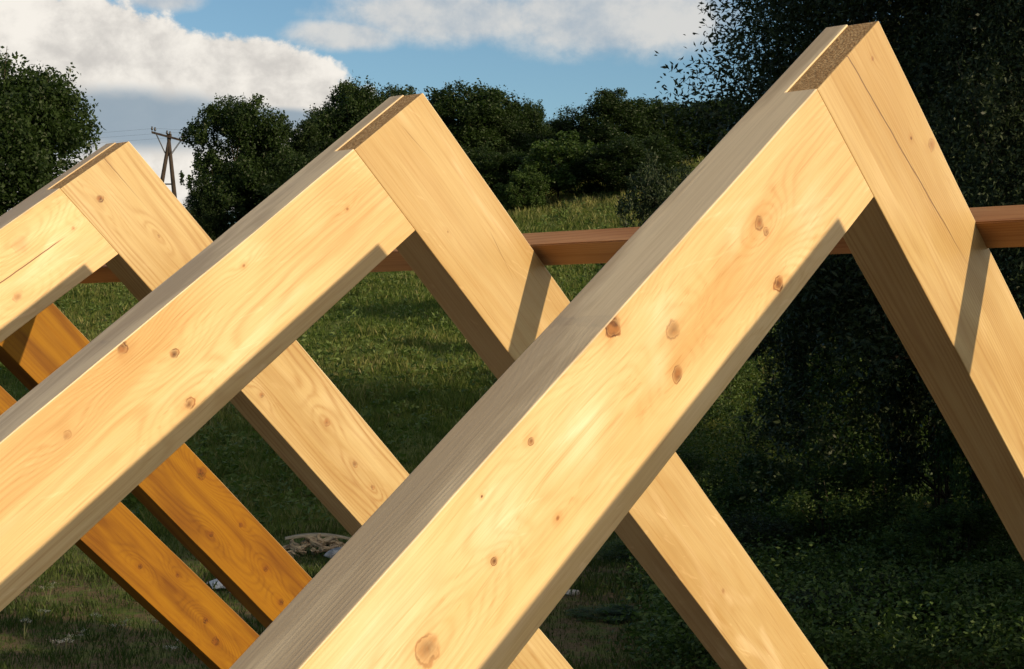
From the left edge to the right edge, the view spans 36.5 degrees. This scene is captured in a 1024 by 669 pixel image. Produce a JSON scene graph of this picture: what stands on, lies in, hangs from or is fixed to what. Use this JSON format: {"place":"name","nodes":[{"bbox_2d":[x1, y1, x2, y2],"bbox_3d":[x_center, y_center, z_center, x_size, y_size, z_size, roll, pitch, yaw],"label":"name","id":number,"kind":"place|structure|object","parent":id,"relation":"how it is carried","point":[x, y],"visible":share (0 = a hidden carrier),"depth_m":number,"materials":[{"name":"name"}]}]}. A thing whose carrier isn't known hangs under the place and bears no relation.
{"place":"outdoors","nodes":[
{"label":"outdoors","id":0,"kind":"place"},
{"bbox_2d":[0,0,1004,222],"label":"sky","id":1,"kind":"structure","parent":0,"point":[146,64],"materials":[{"name":"blue"}]},
{"bbox_2d":[0,167,1023,668],"bbox_3d":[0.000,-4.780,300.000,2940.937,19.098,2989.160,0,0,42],"label":"ground","id":2,"kind":"structure","parent":0,"point":[144,615],"depth_m":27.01,"materials":[{"name":"green plant"}]},
{"bbox_2d":[40,582,53,602],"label":"wildflower","id":3,"kind":"object","parent":2,"relation":"on","point":[49,593],"visible":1,"depth_m":27.02,"materials":[{"name":"green plant"}]},
{"bbox_2d":[0,46,105,216],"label":"broadleaf tree","id":4,"kind":"object","parent":2,"relation":"on","point":[40,112],"visible":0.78,"depth_m":70.44,"materials":[{"name":"green plant"}]},
{"bbox_2d":[52,639,64,656],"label":"wildflower","id":5,"kind":"object","parent":2,"relation":"on","point":[57,646],"visible":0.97,"depth_m":22.62,"materials":[{"name":"green plant"}]},
{"bbox_2d":[62,637,73,656],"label":"wildflower","id":6,"kind":"object","parent":2,"relation":"on","point":[66,644],"visible":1,"depth_m":22.46,"materials":[{"name":"green plant"}]},
{"bbox_2d":[69,629,86,654],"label":"wildflower","id":7,"kind":"object","parent":2,"relation":"on","point":[78,642],"visible":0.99,"depth_m":22.82,"materials":[{"name":"green plant"}]},
{"bbox_2d":[91,612,100,630],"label":"wildflower","id":8,"kind":"object","parent":2,"relation":"on","point":[94,620],"visible":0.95,"depth_m":24.65,"materials":[{"name":"green plant"}]},
{"bbox_2d":[109,619,126,642],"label":"wildflower","id":9,"kind":"object","parent":2,"relation":"on","point":[121,632],"visible":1,"depth_m":23.72,"materials":[{"name":"green plant"}]},
{"bbox_2d":[151,126,184,197],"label":"power pole","id":10,"kind":"object","parent":2,"relation":"on","point":[168,151],"visible":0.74,"depth_m":134.85,"materials":[{"name":"brown wood"}]},
{"bbox_2d":[165,645,176,662],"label":"wildflower","id":11,"kind":"object","parent":2,"relation":"on","point":[170,653],"visible":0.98,"depth_m":22.22,"materials":[{"name":"green plant"}]},
{"bbox_2d":[183,177,237,240],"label":"broadleaf tree","id":12,"kind":"object","parent":2,"relation":"on","point":[205,218],"visible":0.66,"depth_m":99.09,"materials":[{"name":"green plant"}]},
{"bbox_2d":[209,579,224,588],"bbox_3d":[-5.296,4.605,28.591,0.500,0.070,0.350,7,17,-28],"label":"corrugated scrap","id":13,"kind":"object","parent":2,"relation":"on","point":[218,583],"visible":0.32,"depth_m":28.49,"materials":[{"name":"grey metal"}]},
{"bbox_2d":[179,92,309,233],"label":"broadleaf tree","id":14,"kind":"object","parent":2,"relation":"on","point":[243,127],"visible":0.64,"depth_m":100.46,"materials":[{"name":"green plant"}]},
{"bbox_2d":[229,137,320,223],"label":"broadleaf tree","id":15,"kind":"object","parent":2,"relation":"on","point":[244,191],"visible":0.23,"depth_m":100.34,"materials":[{"name":"green plant"}]},
{"bbox_2d":[254,168,299,204],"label":"broadleaf tree","id":16,"kind":"object","parent":2,"relation":"on","point":[270,190],"visible":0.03,"depth_m":96.31,"materials":[{"name":"green plant"}]},
{"bbox_2d":[289,539,300,545],"bbox_3d":[-4.722,4.601,33.861,0.154,0.143,0.388,-27,35,-31],"label":"wood offcut","id":17,"kind":"object","parent":2,"relation":"on","point":[293,542],"visible":0.41,"depth_m":33.87,"materials":[{"name":"brown wood"}]},
{"bbox_2d":[289,543,304,550],"bbox_3d":[-4.636,4.604,33.423,0.388,0.143,0.154,11,34,36],"label":"wood offcut","id":18,"kind":"object","parent":2,"relation":"on","point":[292,546],"visible":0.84,"depth_m":33.41,"materials":[{"name":"brown wood"}]},
{"bbox_2d":[294,548,306,553],"bbox_3d":[-4.517,4.620,33.084,0.282,0.081,0.112,21,21,-36],"label":"wood offcut","id":19,"kind":"object","parent":2,"relation":"on","point":[302,552],"visible":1,"depth_m":33.06,"materials":[{"name":"brown wood"}]},
{"bbox_2d":[310,547,317,555],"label":"wood offcut","id":20,"kind":"object","parent":2,"relation":"on","point":[313,550],"visible":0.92,"depth_m":32.83,"materials":[{"name":"brown wood"}]},
{"bbox_2d":[283,114,345,161],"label":"broadleaf tree","id":21,"kind":"object","parent":2,"relation":"on","point":[307,131],"visible":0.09,"depth_m":107.23,"materials":[{"name":"green plant"}]},
{"bbox_2d":[318,546,332,551],"bbox_3d":[-3.921,4.572,33.038,0.154,0.143,0.388,-28,-23,34],"label":"wood offcut","id":22,"kind":"object","parent":2,"relation":"on","point":[325,548],"visible":0.7,"depth_m":32.93,"materials":[{"name":"brown wood"}]},
{"bbox_2d":[324,547,341,558],"bbox_3d":[-3.609,4.564,32.592,0.350,0.070,0.700,14,17,36],"label":"roofing sheet","id":23,"kind":"object","parent":2,"relation":"on","point":[331,553],"visible":0.4,"depth_m":32.48,"materials":[{"name":"grey metal"}]},
{"bbox_2d":[312,126,353,149],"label":"broadleaf tree","id":24,"kind":"object","parent":2,"relation":"on","point":[335,138],"depth_m":107.76,"materials":[{"name":"green plant"}]},
{"bbox_2d":[294,70,394,146],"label":"broadleaf tree","id":25,"kind":"object","parent":2,"relation":"on","point":[354,105],"visible":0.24,"depth_m":109.99,"materials":[{"name":"green plant"}]},
{"bbox_2d":[72,155,705,291],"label":"seeding grass","id":26,"kind":"structure","parent":2,"relation":"on","point":[518,210],"depth_m":93.47,"materials":[{"name":"plant"}]},
{"bbox_2d":[379,82,449,130],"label":"broadleaf tree","id":27,"kind":"object","parent":2,"relation":"on","point":[397,91],"visible":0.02,"depth_m":113.94,"materials":[{"name":"green plant"}]},
{"bbox_2d":[423,76,537,155],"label":"broadleaf tree","id":28,"kind":"object","parent":2,"relation":"on","point":[468,109],"visible":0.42,"depth_m":109.51,"materials":[{"name":"green plant"}]},
{"bbox_2d":[460,145,502,171],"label":"broadleaf tree","id":29,"kind":"object","parent":2,"relation":"on","point":[470,154],"visible":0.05,"depth_m":103.07,"materials":[{"name":"green plant"}]},
{"bbox_2d":[0,154,965,536],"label":"meadow grass","id":30,"kind":"structure","parent":2,"relation":"on","point":[354,401],"depth_m":55.77,"materials":[{"name":"green plant"}]},
{"bbox_2d":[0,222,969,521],"bbox_3d":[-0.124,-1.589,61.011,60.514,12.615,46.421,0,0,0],"label":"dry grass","id":31,"kind":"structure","parent":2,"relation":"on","point":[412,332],"depth_m":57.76,"materials":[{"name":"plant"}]},
{"bbox_2d":[459,109,545,156],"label":"broadleaf tree","id":32,"kind":"object","parent":2,"relation":"on","point":[518,133],"visible":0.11,"depth_m":111.11,"materials":[{"name":"green plant"}]},
{"bbox_2d":[470,151,554,201],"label":"broadleaf tree","id":33,"kind":"object","parent":2,"relation":"on","point":[496,167],"visible":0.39,"depth_m":100.75,"materials":[{"name":"green plant"}]},
{"bbox_2d":[493,165,554,212],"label":"broadleaf bush","id":34,"kind":"object","parent":2,"relation":"on","point":[524,180],"visible":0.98,"depth_m":96.53,"materials":[{"name":"green plant"}]},
{"bbox_2d":[503,93,556,139],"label":"broadleaf tree","id":35,"kind":"object","parent":2,"relation":"on","point":[534,115],"visible":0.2,"depth_m":114.78,"materials":[{"name":"green plant"}]},
{"bbox_2d":[543,116,567,131],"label":"broadleaf tree","id":36,"kind":"object","parent":2,"relation":"on","point":[555,121],"visible":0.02,"depth_m":119.16,"materials":[{"name":"green plant"}]},
{"bbox_2d":[513,130,603,198],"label":"broadleaf bush","id":37,"kind":"object","parent":2,"relation":"on","point":[561,154],"visible":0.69,"depth_m":98.78,"materials":[{"name":"green plant"}]},
{"bbox_2d":[514,141,614,182],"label":"broadleaf tree","id":38,"kind":"object","parent":2,"relation":"on","point":[581,144],"visible":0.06,"depth_m":105.62,"materials":[{"name":"green plant"}]},
{"bbox_2d":[566,590,579,595],"bbox_3d":[1.086,4.660,28.007,0.229,0.129,0.329,0,0,42],"label":"stone","id":39,"kind":"object","parent":2,"relation":"on","point":[573,592],"visible":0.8,"depth_m":27.91,"materials":[{"name":"grey stone"}]},
{"bbox_2d":[594,263,605,274],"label":"leafy shrub","id":40,"kind":"object","parent":2,"relation":"on","point":[601,265],"visible":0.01,"depth_m":55.52,"materials":[{"name":"green plant"}]},
{"bbox_2d":[538,86,674,167],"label":"broadleaf tree","id":41,"kind":"object","parent":2,"relation":"on","point":[609,112],"visible":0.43,"depth_m":107.83,"materials":[{"name":"green plant"}]},
{"bbox_2d":[597,538,633,558],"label":"leafy shrub","id":42,"kind":"object","parent":2,"relation":"on","point":[612,551],"visible":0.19,"depth_m":32.75,"materials":[{"name":"green plant"}]},
{"bbox_2d":[565,132,692,194],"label":"broadleaf tree","id":43,"kind":"object","parent":2,"relation":"on","point":[599,164],"visible":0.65,"depth_m":96.36,"materials":[{"name":"green plant"}]},
{"bbox_2d":[615,142,695,227],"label":"willow shrub","id":44,"kind":"object","parent":2,"relation":"on","point":[653,196],"visible":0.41,"depth_m":61.19,"materials":[{"name":"green plant"}]},
{"bbox_2d":[619,98,728,163],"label":"broadleaf tree","id":45,"kind":"object","parent":2,"relation":"on","point":[674,140],"visible":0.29,"depth_m":109.22,"materials":[{"name":"green plant"}]},
{"bbox_2d":[654,613,693,644],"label":"leafy shrub","id":46,"kind":"object","parent":2,"relation":"on","point":[656,624],"visible":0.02,"depth_m":23.57,"materials":[{"name":"green plant"}]},
{"bbox_2d":[676,443,725,495],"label":"leafy shrub","id":47,"kind":"object","parent":2,"relation":"on","point":[690,460],"visible":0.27,"depth_m":39.88,"materials":[{"name":"green plant"}]},
{"bbox_2d":[670,97,746,160],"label":"broadleaf tree","id":48,"kind":"object","parent":2,"relation":"on","point":[708,141],"visible":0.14,"depth_m":109.21,"materials":[{"name":"green plant"}]},
{"bbox_2d":[717,321,783,404],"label":"leafy shrub","id":49,"kind":"object","parent":2,"relation":"on","point":[737,376],"depth_m":49.26,"materials":[{"name":"green plant"}]},
{"bbox_2d":[704,449,819,520],"bbox_3d":[5.960,3.722,36.050,2.825,2.191,2.621,0,0,-23],"label":"leafy shrub","id":50,"kind":"object","parent":2,"relation":"on","point":[748,465],"visible":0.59,"depth_m":35.66,"materials":[{"name":"green plant"}]},
{"bbox_2d":[724,507,807,559],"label":"leafy shrub","id":51,"kind":"object","parent":2,"relation":"on","point":[749,526],"visible":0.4,"depth_m":29.73,"materials":[{"name":"green plant"}]},
{"bbox_2d":[585,315,1023,668],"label":"undergrowth","id":52,"kind":"object","parent":2,"relation":"on","point":[843,565],"visible":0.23,"depth_m":23.39,"materials":[{"name":"green plant"}]},
{"bbox_2d":[735,308,873,497],"bbox_3d":[7.673,1.548,39.934,3.766,7.122,4.010,0,0,21],"label":"leafy shrub","id":53,"kind":"object","parent":2,"relation":"on","point":[768,340],"visible":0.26,"depth_m":39.13,"materials":[{"name":"green plant"}]},
{"bbox_2d":[771,587,883,647],"bbox_3d":[4.460,4.325,24.053,2.659,0.926,2.498,0,0,-23],"label":"leafy shrub","id":54,"kind":"object","parent":2,"relation":"on","point":[810,599],"visible":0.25,"depth_m":23.90,"materials":[{"name":"green plant"}]},
{"bbox_2d":[642,0,1023,553],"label":"willow tree","id":55,"kind":"object","parent":2,"relation":"on","point":[840,277],"visible":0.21,"depth_m":29.01,"materials":[{"name":"green plant"}]},
{"bbox_2d":[760,442,921,559],"bbox_3d":[6.553,3.514,30.902,3.077,2.761,2.852,0,0,-2],"label":"leafy shrub","id":56,"kind":"object","parent":2,"relation":"on","point":[793,506],"visible":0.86,"depth_m":30.72,"materials":[{"name":"green plant"}]},
{"bbox_2d":[683,0,1020,433],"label":"willow tree","id":57,"kind":"object","parent":2,"relation":"on","point":[855,16],"visible":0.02,"depth_m":36.13,"materials":[{"name":"green plant"}]},
{"bbox_2d":[793,329,941,512],"bbox_3d":[8.845,2.262,38.115,3.772,5.778,3.496,0,0,18],"label":"leafy shrub","id":58,"kind":"object","parent":2,"relation":"on","point":[838,435],"visible":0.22,"depth_m":37.57,"materials":[{"name":"green plant"}]},
{"bbox_2d":[834,573,947,628],"bbox_3d":[6.053,4.302,24.954,2.242,0.942,2.106,0,0,-32],"label":"leafy shrub","id":59,"kind":"object","parent":2,"relation":"on","point":[878,583],"visible":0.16,"depth_m":24.78,"materials":[{"name":"green plant"}]},
{"bbox_2d":[860,317,969,550],"bbox_3d":[9.233,1.957,33.053,3.656,6.641,3.434,0,0,12],"label":"leafy shrub","id":60,"kind":"object","parent":2,"relation":"on","point":[909,441],"visible":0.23,"depth_m":32.66,"materials":[{"name":"green plant"}]},
{"bbox_2d":[907,0,1023,492],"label":"willow tree","id":61,"kind":"object","parent":2,"relation":"on","point":[987,105],"visible":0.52,"depth_m":24.51,"materials":[{"name":"green plant"}]},
{"bbox_2d":[929,404,1009,548],"bbox_3d":[9.681,1.787,30.016,2.906,6.947,3.134,0,0,-8],"label":"leafy shrub","id":62,"kind":"object","parent":2,"relation":"on","point":[959,470],"visible":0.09,"depth_m":29.97,"materials":[{"name":"green plant"}]},
{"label":"wood offcut","id":63,"kind":"object","parent":2,"relation":"on","visible":0},
{"bbox_2d":[305,534,317,540],"bbox_3d":[-4.277,4.425,33.553,0.388,0.143,0.154,22,41,20],"label":"wood offcut","id":64,"kind":"object","parent":63,"relation":"on","point":[307,538],"visible":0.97,"depth_m":33.54,"materials":[{"name":"brown wood"}]},
{"bbox_2d":[285,533,349,539],"bbox_3d":[-4.173,4.404,33.743,1.500,0.120,0.300,2,7,-9],"label":"bowed board","id":65,"kind":"object","parent":64,"relation":"on","point":[304,535],"visible":0.89,"depth_m":33.72,"materials":[{"name":"brown wood"}]},
{"bbox_2d":[316,533,323,544],"bbox_3d":[-4.160,4.442,33.515,0.154,0.143,0.388,-17,26,-9],"label":"wood offcut","id":66,"kind":"object","parent":63,"relation":"on","point":[318,536],"visible":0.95,"depth_m":33.52,"materials":[{"name":"brown wood"}]},
{"bbox_2d":[323,535,337,543],"bbox_3d":[-3.947,4.445,33.487,0.388,0.143,0.154,-21,16,13],"label":"wood offcut","id":67,"kind":"object","parent":66,"relation":"on","point":[331,539],"visible":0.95,"depth_m":33.42,"materials":[{"name":"brown wood"}]},
{"bbox_2d":[565,603,645,623],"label":"leafy shrub","id":68,"kind":"object","parent":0,"point":[600,609],"visible":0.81,"depth_m":25.91,"materials":[{"name":"green plant"}]},
{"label":"wood offcut","id":69,"kind":"object","parent":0,"visible":0},
{"bbox_2d":[309,538,322,547],"bbox_3d":[-4.190,4.467,33.263,0.334,0.118,0.130,23,29,23],"label":"wood offcut","id":70,"kind":"object","parent":69,"relation":"on","point":[315,542],"visible":1,"depth_m":33.22,"materials":[{"name":"brown wood"}]},
{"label":"wood offcut","id":71,"kind":"object","parent":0,"visible":0},
{"bbox_2d":[301,543,311,547],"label":"wood offcut","id":72,"kind":"object","parent":71,"relation":"on","point":[307,545],"visible":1,"depth_m":33.31,"materials":[{"name":"brown wood"}]},
{"bbox_3d":[-0.584,3.374,2.971,5.300,3.050,6.470,0,0,42],"label":"house","id":73,"kind":"object","parent":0,"visible":0},
{"bbox_2d":[0,386,258,668],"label":"rafter pair","id":74,"kind":"object","parent":73,"relation":"on","point":[124,547],"visible":0.63,"depth_m":5.52},
{"bbox_2d":[0,303,311,628],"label":"rafter pair","id":75,"kind":"object","parent":73,"relation":"on","point":[193,505],"visible":0.47,"depth_m":4.65},
{"bbox_2d":[0,141,572,668],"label":"rafter pair","id":76,"kind":"object","parent":73,"relation":"on","point":[122,213],"visible":0.63,"depth_m":3.43,"materials":[{"name":"brown wood"}]},
{"bbox_2d":[0,93,827,668],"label":"rafter pair","id":77,"kind":"object","parent":73,"relation":"on","point":[100,427],"visible":0.81,"depth_m":2.60,"materials":[{"name":"brown wood"}]},
{"bbox_2d":[229,21,1023,668],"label":"rafter pair","id":78,"kind":"object","parent":73,"relation":"on","point":[481,535],"visible":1,"depth_m":1.82,"materials":[{"name":"brown wood"}]},
{"bbox_3d":[1.053,0.936,1.489,0.085,2.753,6.099,0,0,42],"label":"rafter pair","id":79,"kind":"object","parent":73,"relation":"on","visible":0},
{"bbox_2d":[79,205,1023,283],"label":"purlin","id":80,"kind":"object","parent":79,"relation":"on","point":[1000,226],"depth_m":2.92,"materials":[{"name":"brown wood"}]}
]}

